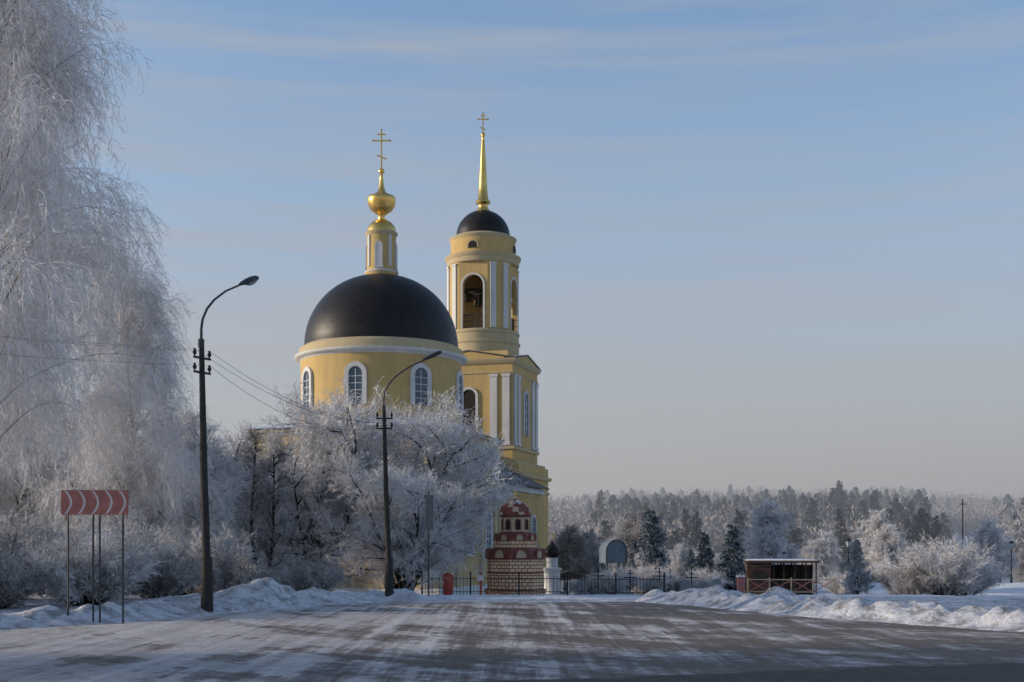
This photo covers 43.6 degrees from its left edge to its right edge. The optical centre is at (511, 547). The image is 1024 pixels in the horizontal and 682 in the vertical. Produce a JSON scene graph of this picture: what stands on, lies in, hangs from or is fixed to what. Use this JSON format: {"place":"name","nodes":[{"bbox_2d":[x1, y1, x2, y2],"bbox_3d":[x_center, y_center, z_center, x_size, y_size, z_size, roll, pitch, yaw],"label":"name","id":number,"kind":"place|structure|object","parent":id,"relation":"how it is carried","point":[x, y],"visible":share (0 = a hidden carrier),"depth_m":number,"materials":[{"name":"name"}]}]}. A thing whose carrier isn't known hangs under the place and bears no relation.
{"place":"outdoors","nodes":[
{"label":"outdoors","id":0,"kind":"place"},
{"bbox_2d":[442,573,453,594],"bbox_3d":[-2.750,1.563,55.000,0.480,0.980,0.468,0,0,0],"label":"litter bin","id":1,"kind":"object","parent":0,"point":[447,586],"visible":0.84,"depth_m":54.83,"materials":[{"name":"metal"}]},
{"bbox_2d":[0,601,1023,681],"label":"road","id":2,"kind":"structure","parent":0,"point":[509,641],"depth_m":20.50,"materials":[{"name":"asphalt"}]},
{"bbox_2d":[0,525,1023,631],"bbox_3d":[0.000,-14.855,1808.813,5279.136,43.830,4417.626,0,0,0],"label":"ground","id":3,"kind":"structure","parent":0,"point":[999,608],"depth_m":32.83,"materials":[{"name":"snow"}]},
{"bbox_2d":[0,552,54,608],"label":"frosted shrub","id":4,"kind":"object","parent":3,"relation":"on","point":[14,590],"visible":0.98,"depth_m":30.76,"materials":[{"name":"grey plant"}]},
{"bbox_2d":[0,424,81,537],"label":"bare tree","id":5,"kind":"object","parent":3,"relation":"on","point":[14,491],"visible":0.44,"depth_m":47.24,"materials":[{"name":"white plant"}]},
{"bbox_2d":[0,497,102,597],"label":"frosted shrub","id":6,"kind":"object","parent":3,"relation":"on","point":[6,536],"visible":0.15,"depth_m":36.15,"materials":[{"name":"white plant"}]},
{"bbox_2d":[0,380,103,594],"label":"bare tree","id":7,"kind":"object","parent":3,"relation":"on","point":[29,453],"visible":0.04,"depth_m":52.61,"materials":[{"name":"white plant"}]},
{"bbox_2d":[0,380,149,591],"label":"bare tree","id":8,"kind":"object","parent":3,"relation":"on","point":[48,434],"visible":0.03,"depth_m":60.39,"materials":[{"name":"white plant"}]},
{"bbox_2d":[0,0,168,497],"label":"birch tree","id":9,"kind":"object","parent":3,"relation":"on","point":[64,320],"visible":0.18,"depth_m":40.19,"materials":[{"name":"white plant"}]},
{"bbox_2d":[1,519,167,605],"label":"frosted shrub","id":10,"kind":"object","parent":3,"relation":"on","point":[111,585],"visible":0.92,"depth_m":32.46,"materials":[{"name":"white plant"}]},
{"bbox_2d":[61,490,128,622],"bbox_3d":[-8.800,0.315,27.029,1.420,3.070,0.086,0,0,0],"label":"chevron sign","id":11,"kind":"object","parent":3,"relation":"on","point":[95,502],"visible":0.84,"depth_m":26.99,"materials":[{"name":"metal"}]},
{"bbox_2d":[0,0,191,522],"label":"birch tree","id":12,"kind":"object","parent":3,"relation":"on","point":[20,89],"visible":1,"depth_m":33.59,"materials":[{"name":"white plant"}]},
{"bbox_2d":[15,514,193,598],"bbox_3d":[-12.058,0.246,37.778,4.890,3.169,5.321,0,0,-45],"label":"frosted shrub","id":13,"kind":"object","parent":3,"relation":"on","point":[138,534],"visible":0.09,"depth_m":37.78,"materials":[{"name":"white plant"}]},
{"bbox_2d":[16,396,220,547],"bbox_3d":[-15.932,-1.993,50.450,7.090,8.452,7.161,0,0,36],"label":"bare tree","id":14,"kind":"object","parent":3,"relation":"on","point":[112,523],"visible":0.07,"depth_m":49.63,"materials":[{"name":"white plant"}]},
{"bbox_2d":[18,237,250,594],"bbox_3d":[-12.924,-4.522,44.749,8.085,13.115,6.347,0,0,-29],"label":"birch tree","id":15,"kind":"object","parent":3,"relation":"on","point":[140,334],"visible":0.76,"depth_m":44.33,"materials":[{"name":"white plant"}]},
{"bbox_2d":[117,539,200,598],"bbox_3d":[-10.306,0.671,36.927,3.062,1.833,3.329,0,0,7],"label":"frosted shrub","id":16,"kind":"object","parent":3,"relation":"on","point":[177,578],"visible":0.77,"depth_m":36.48,"materials":[{"name":"white plant"}]},
{"bbox_2d":[70,405,251,544],"bbox_3d":[-13.959,-1.779,51.322,6.752,8.049,6.820,0,0,8],"label":"bare tree","id":17,"kind":"object","parent":3,"relation":"on","point":[193,425],"visible":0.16,"depth_m":51.47,"materials":[{"name":"white plant"}]},
{"bbox_2d":[130,473,240,588],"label":"bare tree","id":18,"kind":"object","parent":3,"relation":"on","point":[216,517],"visible":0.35,"depth_m":46.50,"materials":[{"name":"white plant"}]},
{"bbox_2d":[129,514,267,595],"bbox_3d":[-10.619,0.340,42.807,5.321,3.169,4.890,0,0,35],"label":"frosted shrub","id":19,"kind":"object","parent":3,"relation":"on","point":[217,542],"visible":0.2,"depth_m":42.66,"materials":[{"name":"white plant"}]},
{"bbox_2d":[138,391,277,573],"bbox_3d":[-16.259,-2.475,62.648,8.866,10.464,8.778,0,0,20],"label":"bare tree","id":20,"kind":"object","parent":3,"relation":"on","point":[242,442],"visible":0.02,"depth_m":62.06,"materials":[{"name":"white plant"}]},
{"bbox_2d":[193,275,258,611],"bbox_3d":[-7.054,-2.451,31.635,0.329,8.942,2.306,0,0,30],"label":"street lamp","id":21,"kind":"object","parent":3,"relation":"on","point":[206,582],"visible":0.96,"depth_m":30.90,"materials":[{"name":"metal"}]},
{"bbox_2d":[211,352,372,422],"bbox_3d":[-5.665,-4.343,36.706,0.010,0.884,11.688,0,0,17],"label":"overhead cable","id":22,"kind":"object","parent":21,"relation":"attached to","point":[285,397],"visible":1,"depth_m":34.91,"materials":[{"name":"metal"}]},
{"bbox_2d":[213,368,389,429],"bbox_3d":[-5.665,-3.978,36.706,0.010,0.913,11.689,0,0,17],"label":"overhead cable","id":23,"kind":"object","parent":21,"relation":"attached to","point":[293,417],"visible":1,"depth_m":35.43,"materials":[{"name":"metal"}]},
{"bbox_2d":[183,540,281,592],"bbox_3d":[-9.069,0.715,40.960,3.551,1.956,3.266,0,0,-32],"label":"frosted shrub","id":24,"kind":"object","parent":3,"relation":"on","point":[224,578],"visible":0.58,"depth_m":40.74,"materials":[{"name":"grey plant"}]},
{"bbox_2d":[209,440,281,577],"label":"bare tree","id":25,"kind":"object","parent":3,"relation":"on","point":[233,451],"depth_m":78.57,"materials":[{"name":"white plant"}]},
{"bbox_2d":[193,426,314,577],"bbox_3d":[-12.909,-1.658,63.214,7.428,8.854,7.502,0,0,1],"label":"bare tree","id":26,"kind":"object","parent":3,"relation":"on","point":[245,502],"visible":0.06,"depth_m":62.69,"materials":[{"name":"white plant"}]},
{"bbox_2d":[231,425,309,575],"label":"bare tree","id":27,"kind":"object","parent":3,"relation":"on","point":[262,473],"visible":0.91,"depth_m":50.05,"materials":[{"name":"grey plant"}]},
{"bbox_2d":[257,549,352,591],"bbox_3d":[-7.572,0.888,46.866,3.551,1.956,3.266,0,0,29],"label":"frosted shrub","id":28,"kind":"object","parent":3,"relation":"on","point":[299,561],"visible":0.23,"depth_m":46.92,"materials":[{"name":"grey plant"}]},
{"bbox_2d":[273,558,344,591],"bbox_3d":[-6.870,0.974,43.076,2.663,1.467,2.450,0,0,-1],"label":"frosted shrub","id":29,"kind":"object","parent":3,"relation":"on","point":[325,581],"visible":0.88,"depth_m":42.64,"materials":[{"name":"grey plant"}]},
{"bbox_2d":[223,432,408,591],"bbox_3d":[-9.526,-0.870,60.859,8.657,8.822,9.258,0,0,-17],"label":"bare tree","id":30,"kind":"object","parent":3,"relation":"on","point":[317,489],"visible":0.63,"depth_m":59.45,"materials":[{"name":"white plant"}]},
{"bbox_2d":[257,375,533,594],"bbox_3d":[-5.654,-2.177,62.219,13.151,12.531,12.297,0,0,-4],"label":"bare tree","id":31,"kind":"object","parent":3,"relation":"on","point":[439,441],"visible":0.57,"depth_m":60.27,"materials":[{"name":"white plant"}]},
{"bbox_2d":[246,112,551,594],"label":"church","id":32,"kind":"structure","parent":3,"relation":"on","point":[381,317],"depth_m":89.18,"materials":[{"name":"paint"}]},
{"bbox_2d":[376,351,441,595],"bbox_3d":[-3.400,-2.245,42.300,2.202,8.540,0.314,0,0,0],"label":"street lamp","id":33,"kind":"object","parent":3,"relation":"on","point":[389,587],"visible":0.98,"depth_m":42.23,"materials":[{"name":"metal"}]},
{"bbox_2d":[321,453,497,594],"bbox_3d":[-4.754,-0.472,55.994,7.083,7.218,7.575,0,0,29],"label":"bare tree","id":34,"kind":"object","parent":3,"relation":"on","point":[403,532],"visible":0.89,"depth_m":55.43,"materials":[{"name":"white plant"}]},
{"bbox_2d":[426,491,433,595],"bbox_3d":[-2.984,0.000,45.994,0.087,4.050,0.620,0,0,20],"label":"road sign","id":35,"kind":"object","parent":3,"relation":"on","point":[429,512],"visible":0.85,"depth_m":45.97,"materials":[{"name":"metal"}]},
{"bbox_2d":[477,573,483,594],"bbox_3d":[-1.350,1.595,55.182,0.300,1.000,0.135,0,0,0],"label":"notice post","id":36,"kind":"object","parent":3,"relation":"on","point":[480,577],"visible":0.82,"depth_m":55.12,"materials":[{"name":"metal"}]},
{"bbox_2d":[485,491,545,594],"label":"chapel","id":37,"kind":"structure","parent":3,"relation":"on","point":[513,552],"depth_m":57.18,"materials":[{"name":"red brick"}]},
{"bbox_2d":[421,571,665,594],"bbox_3d":[1.350,1.583,55.500,10.620,1.156,0.120,0,0,0],"label":"iron fence","id":38,"kind":"object","parent":3,"relation":"on","point":[560,591],"visible":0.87,"depth_m":55.49,"materials":[{"name":"metal"}]},
{"bbox_2d":[543,533,561,593],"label":"turret","id":39,"kind":"object","parent":3,"relation":"on","point":[551,569],"visible":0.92,"depth_m":66.68,"materials":[{"name":"paint"}]},
{"bbox_2d":[545,524,596,581],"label":"bare tree","id":40,"kind":"object","parent":3,"relation":"on","point":[571,560],"visible":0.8,"depth_m":99.84,"materials":[{"name":"grey plant"}]},
{"bbox_2d":[560,571,586,594],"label":"gatehouse","id":41,"kind":"object","parent":3,"relation":"on","point":[573,575],"visible":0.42,"depth_m":69.85,"materials":[{"name":"brown wood"}]},
{"bbox_2d":[575,578,589,594],"bbox_3d":[3.400,1.933,62.000,0.700,0.985,0.350,0,0,10],"label":"headstone","id":42,"kind":"object","parent":3,"relation":"on","point":[580,586],"visible":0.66,"depth_m":61.93,"materials":[{"name":"stone"}]},
{"bbox_2d":[566,576,603,594],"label":"frosted shrub","id":43,"kind":"object","parent":3,"relation":"on","point":[573,586],"visible":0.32,"depth_m":65.89,"materials":[{"name":"grey plant"}]},
{"bbox_2d":[577,530,612,574],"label":"bare tree","id":44,"kind":"object","parent":3,"relation":"on","point":[594,556],"visible":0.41,"depth_m":103.13,"materials":[{"name":"grey plant"}]},
{"bbox_2d":[592,490,608,521],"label":"conifer tree","id":45,"kind":"object","parent":3,"relation":"on","point":[599,502],"visible":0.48,"depth_m":329.15,"materials":[{"name":"grey plant"}]},
{"bbox_2d":[596,520,613,541],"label":"conifer tree","id":46,"kind":"object","parent":3,"relation":"on","point":[605,532],"visible":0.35,"depth_m":230.32,"materials":[{"name":"grey plant"}]},
{"bbox_2d":[599,581,625,594],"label":"frosted shrub","id":47,"kind":"object","parent":3,"relation":"on","point":[609,589],"visible":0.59,"depth_m":58.86,"materials":[{"name":"grey plant"}]},
{"bbox_2d":[599,540,626,594],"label":"well canopy","id":48,"kind":"object","parent":3,"relation":"on","point":[612,551],"visible":0.46,"depth_m":72.33,"materials":[{"name":"grey metal"}]},
{"bbox_2d":[586,564,644,594],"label":"frosted shrub","id":49,"kind":"object","parent":3,"relation":"on","point":[608,575],"visible":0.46,"depth_m":66.76,"materials":[{"name":"white plant"}]},
{"bbox_2d":[603,508,670,571],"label":"bare tree","id":50,"kind":"object","parent":3,"relation":"on","point":[633,524],"visible":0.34,"depth_m":130.06,"materials":[{"name":"white plant"}]},
{"bbox_2d":[619,561,683,594],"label":"frosted shrub","id":51,"kind":"object","parent":3,"relation":"on","point":[645,573],"visible":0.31,"depth_m":68.42,"materials":[{"name":"white plant"}]},
{"bbox_2d":[634,509,671,594],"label":"spruce tree","id":52,"kind":"object","parent":3,"relation":"on","point":[653,557],"visible":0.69,"depth_m":74.74,"materials":[{"name":"green plant"}]},
{"bbox_2d":[637,580,668,591],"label":"frosted shrub","id":53,"kind":"object","parent":3,"relation":"on","point":[647,586],"visible":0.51,"depth_m":59.83,"materials":[{"name":"grey plant"}]},
{"bbox_2d":[657,513,667,554],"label":"conifer tree","id":54,"kind":"object","parent":3,"relation":"on","point":[660,519],"visible":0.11,"depth_m":247.33,"materials":[{"name":"grey plant"}]},
{"bbox_2d":[667,500,680,525],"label":"conifer tree","id":55,"kind":"object","parent":3,"relation":"on","point":[674,513],"visible":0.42,"depth_m":311.97,"materials":[{"name":"grey plant"}]},
{"bbox_2d":[666,530,685,578],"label":"conifer tree","id":56,"kind":"object","parent":3,"relation":"on","point":[677,540],"visible":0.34,"depth_m":224.20,"materials":[{"name":"grey plant"}]},
{"bbox_2d":[662,573,690,591],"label":"frosted shrub","id":57,"kind":"object","parent":3,"relation":"on","point":[674,587],"visible":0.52,"depth_m":68.81,"materials":[{"name":"grey plant"}]},
{"bbox_2d":[664,543,694,578],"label":"bare tree","id":58,"kind":"object","parent":3,"relation":"on","point":[679,560],"visible":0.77,"depth_m":143.74,"materials":[{"name":"white plant"}]},
{"bbox_2d":[680,580,689,590],"bbox_3d":[8.600,2.036,63.500,0.700,0.885,0.350,0,0,10],"label":"headstone","id":59,"kind":"object","parent":3,"relation":"on","point":[684,584],"visible":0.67,"depth_m":63.44,"materials":[{"name":"stone"}]},
{"bbox_2d":[678,508,692,555],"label":"conifer tree","id":60,"kind":"object","parent":3,"relation":"on","point":[685,517],"visible":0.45,"depth_m":243.68,"materials":[{"name":"grey plant"}]},
{"bbox_2d":[680,549,698,579],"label":"spruce tree","id":61,"kind":"object","parent":3,"relation":"on","point":[691,564],"visible":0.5,"depth_m":71.88,"materials":[{"name":"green plant"}]},
{"bbox_2d":[684,511,703,556],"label":"conifer tree","id":62,"kind":"object","parent":3,"relation":"on","point":[695,529],"visible":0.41,"depth_m":222.68,"materials":[{"name":"grey plant"}]},
{"bbox_2d":[690,532,718,572],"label":"spruce tree","id":63,"kind":"object","parent":3,"relation":"on","point":[708,556],"visible":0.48,"depth_m":79.77,"materials":[{"name":"green plant"}]},
{"bbox_2d":[690,579,718,588],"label":"frosted shrub","id":64,"kind":"object","parent":3,"relation":"on","point":[707,585],"visible":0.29,"depth_m":60.88,"materials":[{"name":"grey plant"}]},
{"bbox_2d":[677,565,732,588],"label":"frosted shrub","id":65,"kind":"object","parent":3,"relation":"on","point":[704,576],"visible":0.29,"depth_m":68.52,"materials":[{"name":"white plant"}]},
{"bbox_2d":[719,498,729,519],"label":"conifer tree","id":66,"kind":"object","parent":3,"relation":"on","point":[722,509],"visible":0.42,"depth_m":324.32,"materials":[{"name":"grey plant"}]},
{"bbox_2d":[712,524,744,590],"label":"spruce tree","id":67,"kind":"object","parent":3,"relation":"on","point":[727,564],"visible":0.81,"depth_m":77.71,"materials":[{"name":"green plant"}]},
{"bbox_2d":[724,509,750,565],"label":"conifer tree","id":68,"kind":"object","parent":3,"relation":"on","point":[737,519],"visible":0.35,"depth_m":217.75,"materials":[{"name":"grey plant"}]},
{"bbox_2d":[736,575,745,592],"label":"board post","id":69,"kind":"object","parent":3,"relation":"on","point":[740,583],"visible":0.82,"depth_m":65.85,"materials":[{"name":"red paint"}]},
{"bbox_2d":[736,497,805,564],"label":"bare tree","id":70,"kind":"object","parent":3,"relation":"on","point":[770,544],"visible":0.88,"depth_m":114.54,"materials":[{"name":"white plant"}]},
{"bbox_2d":[743,559,818,594],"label":"wooden pavilion","id":71,"kind":"structure","parent":3,"relation":"on","point":[760,569],"depth_m":70.90,"materials":[{"name":"brown wood"}]},
{"bbox_2d":[753,571,763,580],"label":"window","id":72,"kind":"structure","parent":71,"relation":"in","point":[756,574],"depth_m":70.84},
{"bbox_2d":[548,485,1023,577],"bbox_3d":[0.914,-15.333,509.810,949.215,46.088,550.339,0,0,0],"label":"frosted wood","id":73,"kind":"object","parent":3,"relation":"on","point":[570,512],"visible":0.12,"depth_m":333.48,"materials":[{"name":"plant"}]},
{"bbox_2d":[747,578,835,594],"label":"cross braced railing","id":74,"kind":"object","parent":3,"relation":"on","point":[812,580],"visible":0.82,"depth_m":65.93,"materials":[{"name":"beige paint"}]},
{"bbox_2d":[786,527,801,550],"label":"conifer tree","id":75,"kind":"object","parent":3,"relation":"on","point":[794,538],"visible":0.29,"depth_m":214.83,"materials":[{"name":"grey plant"}]},
{"bbox_2d":[794,527,805,552],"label":"conifer tree","id":76,"kind":"object","parent":3,"relation":"on","point":[798,530],"visible":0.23,"depth_m":231.36,"materials":[{"name":"grey plant"}]},
{"bbox_2d":[798,539,827,584],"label":"bare tree","id":77,"kind":"object","parent":3,"relation":"on","point":[811,553],"visible":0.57,"depth_m":156.90,"materials":[{"name":"white plant"}]},
{"bbox_2d":[804,497,825,542],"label":"conifer tree","id":78,"kind":"object","parent":3,"relation":"on","point":[812,513],"visible":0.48,"depth_m":273.77,"materials":[{"name":"grey plant"}]},
{"bbox_2d":[800,531,846,583],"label":"bare tree","id":79,"kind":"object","parent":3,"relation":"on","point":[828,544],"visible":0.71,"depth_m":156.81,"materials":[{"name":"white plant"}]},
{"bbox_2d":[828,488,837,516],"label":"conifer tree","id":80,"kind":"object","parent":3,"relation":"on","point":[831,494],"visible":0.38,"depth_m":332.72,"materials":[{"name":"grey plant"}]},
{"bbox_2d":[829,508,852,575],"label":"conifer tree","id":81,"kind":"object","parent":3,"relation":"on","point":[840,519],"visible":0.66,"depth_m":228.36,"materials":[{"name":"grey plant"}]},
{"bbox_2d":[830,480,851,522],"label":"conifer tree","id":82,"kind":"object","parent":3,"relation":"on","point":[839,488],"visible":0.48,"depth_m":325.75,"materials":[{"name":"grey plant"}]},
{"bbox_2d":[819,571,867,594],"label":"frosted shrub","id":83,"kind":"object","parent":3,"relation":"on","point":[841,589],"visible":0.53,"depth_m":67.75,"materials":[{"name":"white plant"}]},
{"bbox_2d":[839,539,875,594],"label":"spruce tree","id":84,"kind":"object","parent":3,"relation":"on","point":[853,582],"visible":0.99,"depth_m":59.88,"materials":[{"name":"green plant"}]},
{"bbox_2d":[856,499,870,535],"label":"conifer tree","id":85,"kind":"object","parent":3,"relation":"on","point":[865,513],"visible":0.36,"depth_m":294.27,"materials":[{"name":"grey plant"}]},
{"bbox_2d":[868,491,882,517],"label":"conifer tree","id":86,"kind":"object","parent":3,"relation":"on","point":[874,500],"visible":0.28,"depth_m":309.88,"materials":[{"name":"grey plant"}]},
{"bbox_2d":[850,508,910,582],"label":"bare tree","id":87,"kind":"object","parent":3,"relation":"on","point":[873,522],"visible":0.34,"depth_m":128.88,"materials":[{"name":"white plant"}]},
{"bbox_2d":[872,509,898,577],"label":"conifer tree","id":88,"kind":"object","parent":3,"relation":"on","point":[890,513],"visible":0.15,"depth_m":224.75,"materials":[{"name":"grey plant"}]},
{"bbox_2d":[862,523,910,575],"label":"bare tree","id":89,"kind":"object","parent":3,"relation":"on","point":[882,552],"visible":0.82,"depth_m":124.91,"materials":[{"name":"white plant"}]},
{"bbox_2d":[890,497,900,521],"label":"conifer tree","id":90,"kind":"object","parent":3,"relation":"on","point":[895,502],"visible":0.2,"depth_m":310.43,"materials":[{"name":"grey plant"}]},
{"bbox_2d":[892,503,909,529],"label":"conifer tree","id":91,"kind":"object","parent":3,"relation":"on","point":[902,516],"visible":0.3,"depth_m":286.09,"materials":[{"name":"grey plant"}]},
{"bbox_2d":[871,562,943,594],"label":"frosted shrub","id":92,"kind":"object","parent":3,"relation":"on","point":[900,583],"visible":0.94,"depth_m":49.09,"materials":[{"name":"white plant"}]},
{"bbox_2d":[902,518,915,548],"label":"conifer tree","id":93,"kind":"object","parent":3,"relation":"on","point":[908,523],"visible":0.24,"depth_m":240.74,"materials":[{"name":"grey plant"}]},
{"bbox_2d":[903,499,916,525],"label":"conifer tree","id":94,"kind":"object","parent":3,"relation":"on","point":[910,507],"visible":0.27,"depth_m":307.05,"materials":[{"name":"grey plant"}]},
{"bbox_2d":[908,510,929,579],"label":"conifer tree","id":95,"kind":"object","parent":3,"relation":"on","point":[915,526],"visible":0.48,"depth_m":224.60,"materials":[{"name":"grey plant"}]},
{"bbox_2d":[910,507,935,553],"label":"conifer tree","id":96,"kind":"object","parent":3,"relation":"on","point":[919,520],"visible":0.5,"depth_m":223.58,"materials":[{"name":"grey plant"}]},
{"bbox_2d":[917,521,931,558],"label":"conifer tree","id":97,"kind":"object","parent":3,"relation":"on","point":[924,530],"visible":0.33,"depth_m":222.96,"materials":[{"name":"grey plant"}]},
{"bbox_2d":[922,496,932,533],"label":"conifer tree","id":98,"kind":"object","parent":3,"relation":"on","point":[926,505],"visible":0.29,"depth_m":315.04,"materials":[{"name":"grey plant"}]},
{"bbox_2d":[927,515,944,556],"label":"conifer tree","id":99,"kind":"object","parent":3,"relation":"on","point":[937,527],"visible":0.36,"depth_m":225.22,"materials":[{"name":"grey plant"}]},
{"bbox_2d":[869,532,1004,595],"bbox_3d":[16.825,0.686,49.758,4.499,2.915,4.895,0,0,-18],"label":"frosted shrub","id":100,"kind":"object","parent":3,"relation":"on","point":[952,571],"visible":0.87,"depth_m":49.29,"materials":[{"name":"white plant"}]},
{"bbox_2d":[939,512,958,550],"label":"conifer tree","id":101,"kind":"object","parent":3,"relation":"on","point":[944,526],"visible":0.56,"depth_m":313.86,"materials":[{"name":"grey plant"}]},
{"bbox_2d":[944,556,1012,595],"bbox_3d":[18.556,1.081,51.922,3.512,2.091,3.228,0,0,15],"label":"frosted shrub","id":102,"kind":"object","parent":3,"relation":"on","point":[992,581],"visible":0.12,"depth_m":51.28,"materials":[{"name":"white plant"}]},
{"bbox_2d":[961,517,1016,572],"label":"bare tree","id":103,"kind":"object","parent":3,"relation":"on","point":[988,536],"visible":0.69,"depth_m":109.88,"materials":[{"name":"white plant"}]},
{"bbox_2d":[975,523,1020,582],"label":"bare tree","id":104,"kind":"object","parent":3,"relation":"on","point":[1013,566],"visible":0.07,"depth_m":117.76,"materials":[{"name":"grey plant"}]},
{"bbox_2d":[1012,548,1023,582],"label":"bare tree","id":105,"kind":"object","parent":3,"relation":"on","point":[1020,570],"visible":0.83,"depth_m":192.78,"materials":[{"name":"white plant"}]},
{"bbox_2d":[0,0,1023,504],"label":"sky","id":106,"kind":"structure","parent":0,"point":[779,244],"materials":[{"name":"blue"}]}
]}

